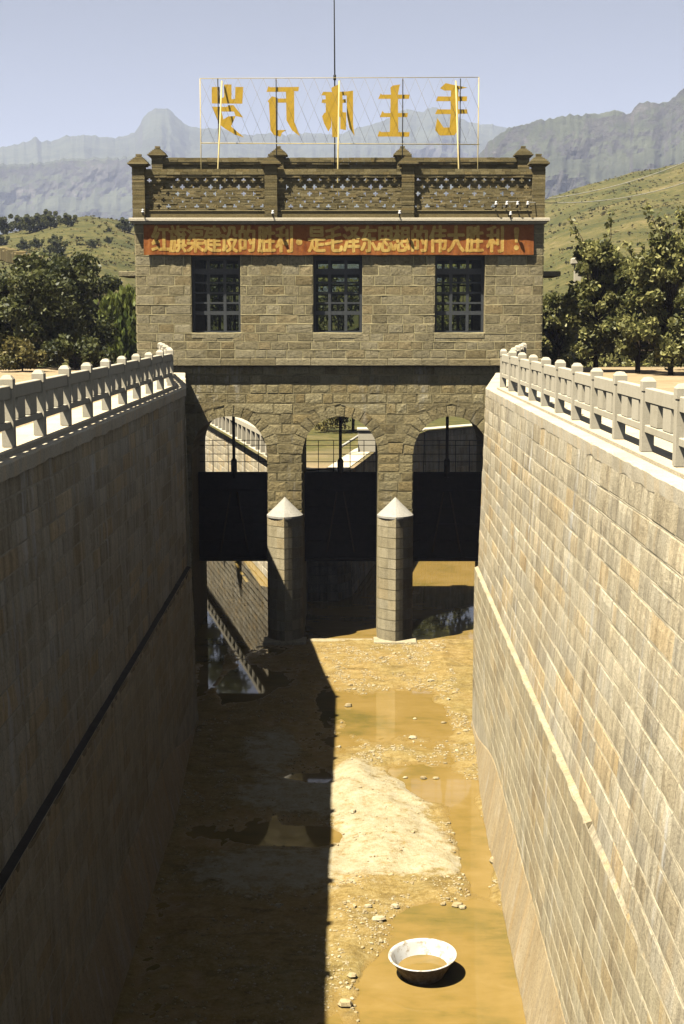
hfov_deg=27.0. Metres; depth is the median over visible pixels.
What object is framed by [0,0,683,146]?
sky
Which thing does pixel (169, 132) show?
mountain range
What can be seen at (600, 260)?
orchard tree
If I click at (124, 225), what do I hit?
hill tree
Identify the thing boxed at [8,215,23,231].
hill tree
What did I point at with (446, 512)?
sluice gate
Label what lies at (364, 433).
concrete block
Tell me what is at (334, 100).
roof sign
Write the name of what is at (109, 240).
hill tree
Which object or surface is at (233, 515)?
sluice gate
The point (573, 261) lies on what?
concrete post
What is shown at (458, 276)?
window
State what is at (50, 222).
hill tree
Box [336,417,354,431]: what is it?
tree
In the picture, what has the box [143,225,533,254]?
banner
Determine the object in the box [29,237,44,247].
hill tree
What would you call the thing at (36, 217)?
hill tree
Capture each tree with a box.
[0,214,15,234]
[0,234,9,244]
[0,251,87,361]
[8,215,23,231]
[15,238,32,249]
[17,214,42,232]
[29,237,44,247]
[34,213,47,229]
[41,213,60,228]
[42,209,57,219]
[42,251,118,366]
[46,238,68,253]
[47,234,62,243]
[58,213,77,226]
[80,273,122,332]
[87,239,98,247]
[94,283,136,363]
[103,236,112,243]
[115,217,132,231]
[210,264,238,329]
[318,265,358,329]
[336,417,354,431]
[437,264,470,329]
[542,292,587,366]
[547,257,683,366]
[558,210,641,367]
[601,240,678,372]
[620,198,683,374]
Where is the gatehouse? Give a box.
[119,146,560,645]
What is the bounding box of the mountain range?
[0,107,506,164]
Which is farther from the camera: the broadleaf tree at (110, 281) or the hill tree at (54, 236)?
the hill tree at (54, 236)
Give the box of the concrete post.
[570,258,581,362]
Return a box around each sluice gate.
[198,417,267,560]
[305,416,375,560]
[412,416,481,560]
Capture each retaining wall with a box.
[0,373,198,1023]
[205,423,476,601]
[471,373,683,1023]
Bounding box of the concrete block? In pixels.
[357,427,374,451]
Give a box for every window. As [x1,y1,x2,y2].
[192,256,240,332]
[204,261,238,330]
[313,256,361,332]
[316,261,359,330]
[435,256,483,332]
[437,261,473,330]
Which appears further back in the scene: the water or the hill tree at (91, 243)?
the hill tree at (91, 243)
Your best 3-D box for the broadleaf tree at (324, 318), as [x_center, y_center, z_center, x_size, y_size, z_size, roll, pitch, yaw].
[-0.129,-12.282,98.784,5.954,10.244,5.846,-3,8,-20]
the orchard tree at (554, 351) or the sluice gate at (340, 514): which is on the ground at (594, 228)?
the orchard tree at (554, 351)
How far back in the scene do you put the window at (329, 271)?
48.51 m
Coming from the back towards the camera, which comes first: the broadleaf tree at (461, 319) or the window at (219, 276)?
the broadleaf tree at (461, 319)
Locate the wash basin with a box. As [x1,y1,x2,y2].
[388,938,456,984]
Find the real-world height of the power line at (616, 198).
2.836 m
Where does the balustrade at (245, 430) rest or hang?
on the retaining wall at (333, 580)
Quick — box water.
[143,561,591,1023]
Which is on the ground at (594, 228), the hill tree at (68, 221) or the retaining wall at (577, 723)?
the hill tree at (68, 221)
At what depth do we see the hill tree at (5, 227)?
249.22 m
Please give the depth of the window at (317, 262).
52.50 m
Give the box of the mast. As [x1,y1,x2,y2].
[333,0,335,200]
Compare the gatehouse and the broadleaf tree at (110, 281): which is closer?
the gatehouse
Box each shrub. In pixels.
[0,335,46,371]
[40,333,115,369]
[313,416,350,430]
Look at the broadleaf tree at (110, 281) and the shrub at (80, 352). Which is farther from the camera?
the broadleaf tree at (110, 281)
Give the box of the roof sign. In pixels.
[200,77,479,208]
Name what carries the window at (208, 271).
in the gatehouse
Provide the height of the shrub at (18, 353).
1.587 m
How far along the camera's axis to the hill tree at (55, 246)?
185.99 m
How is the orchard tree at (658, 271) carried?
on the ground at (594, 228)
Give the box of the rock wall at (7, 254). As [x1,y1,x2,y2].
[0,247,45,263]
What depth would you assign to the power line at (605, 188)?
51.47 m
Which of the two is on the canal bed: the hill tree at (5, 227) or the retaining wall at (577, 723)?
the retaining wall at (577, 723)
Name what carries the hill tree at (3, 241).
on the ground at (594, 228)
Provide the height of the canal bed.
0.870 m
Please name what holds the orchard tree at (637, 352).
on the ground at (594, 228)
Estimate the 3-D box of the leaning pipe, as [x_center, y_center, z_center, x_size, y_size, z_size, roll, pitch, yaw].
[0.493,-3.272,64.019,0.120,0.662,2.333,4,9,30]
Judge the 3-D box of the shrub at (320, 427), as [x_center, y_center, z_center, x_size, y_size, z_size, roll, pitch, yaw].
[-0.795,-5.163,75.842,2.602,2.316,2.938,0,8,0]
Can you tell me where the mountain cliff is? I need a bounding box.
[438,89,683,281]
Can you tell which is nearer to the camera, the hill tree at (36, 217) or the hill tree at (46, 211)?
the hill tree at (36, 217)
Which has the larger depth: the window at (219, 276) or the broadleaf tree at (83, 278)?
the broadleaf tree at (83, 278)
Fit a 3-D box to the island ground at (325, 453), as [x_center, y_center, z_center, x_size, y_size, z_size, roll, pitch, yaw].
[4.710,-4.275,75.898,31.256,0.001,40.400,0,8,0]
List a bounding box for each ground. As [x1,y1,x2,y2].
[0,163,683,442]
[209,416,470,470]
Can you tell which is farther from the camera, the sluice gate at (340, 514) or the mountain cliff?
the mountain cliff
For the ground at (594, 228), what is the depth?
222.01 m
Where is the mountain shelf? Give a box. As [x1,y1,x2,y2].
[0,156,452,291]
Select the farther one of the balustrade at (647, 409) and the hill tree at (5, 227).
the hill tree at (5, 227)
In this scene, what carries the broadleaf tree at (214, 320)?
on the ground at (594, 228)
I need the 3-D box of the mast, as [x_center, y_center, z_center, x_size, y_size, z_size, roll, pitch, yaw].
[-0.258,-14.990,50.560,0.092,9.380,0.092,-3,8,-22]
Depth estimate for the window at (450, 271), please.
48.49 m
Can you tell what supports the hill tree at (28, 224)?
on the ground at (594, 228)
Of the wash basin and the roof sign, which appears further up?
the roof sign
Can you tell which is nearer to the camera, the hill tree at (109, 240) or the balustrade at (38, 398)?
the balustrade at (38, 398)
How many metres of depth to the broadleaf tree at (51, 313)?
52.58 m
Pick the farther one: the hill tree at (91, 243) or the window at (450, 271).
the hill tree at (91, 243)
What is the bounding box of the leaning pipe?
[342,435,357,446]
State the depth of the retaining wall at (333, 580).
69.56 m
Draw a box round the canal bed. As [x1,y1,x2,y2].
[112,638,501,1023]
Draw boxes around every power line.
[511,162,683,201]
[529,183,682,202]
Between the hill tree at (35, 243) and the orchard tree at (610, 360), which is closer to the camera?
the orchard tree at (610, 360)
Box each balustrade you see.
[0,342,176,458]
[211,416,266,455]
[497,343,683,478]
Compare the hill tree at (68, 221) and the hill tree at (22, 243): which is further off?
the hill tree at (68, 221)
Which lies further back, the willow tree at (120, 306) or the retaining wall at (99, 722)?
the willow tree at (120, 306)
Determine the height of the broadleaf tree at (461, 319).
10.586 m
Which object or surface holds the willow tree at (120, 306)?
on the ground at (594, 228)
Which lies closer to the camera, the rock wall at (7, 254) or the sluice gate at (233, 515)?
the sluice gate at (233, 515)
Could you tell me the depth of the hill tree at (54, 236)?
205.29 m

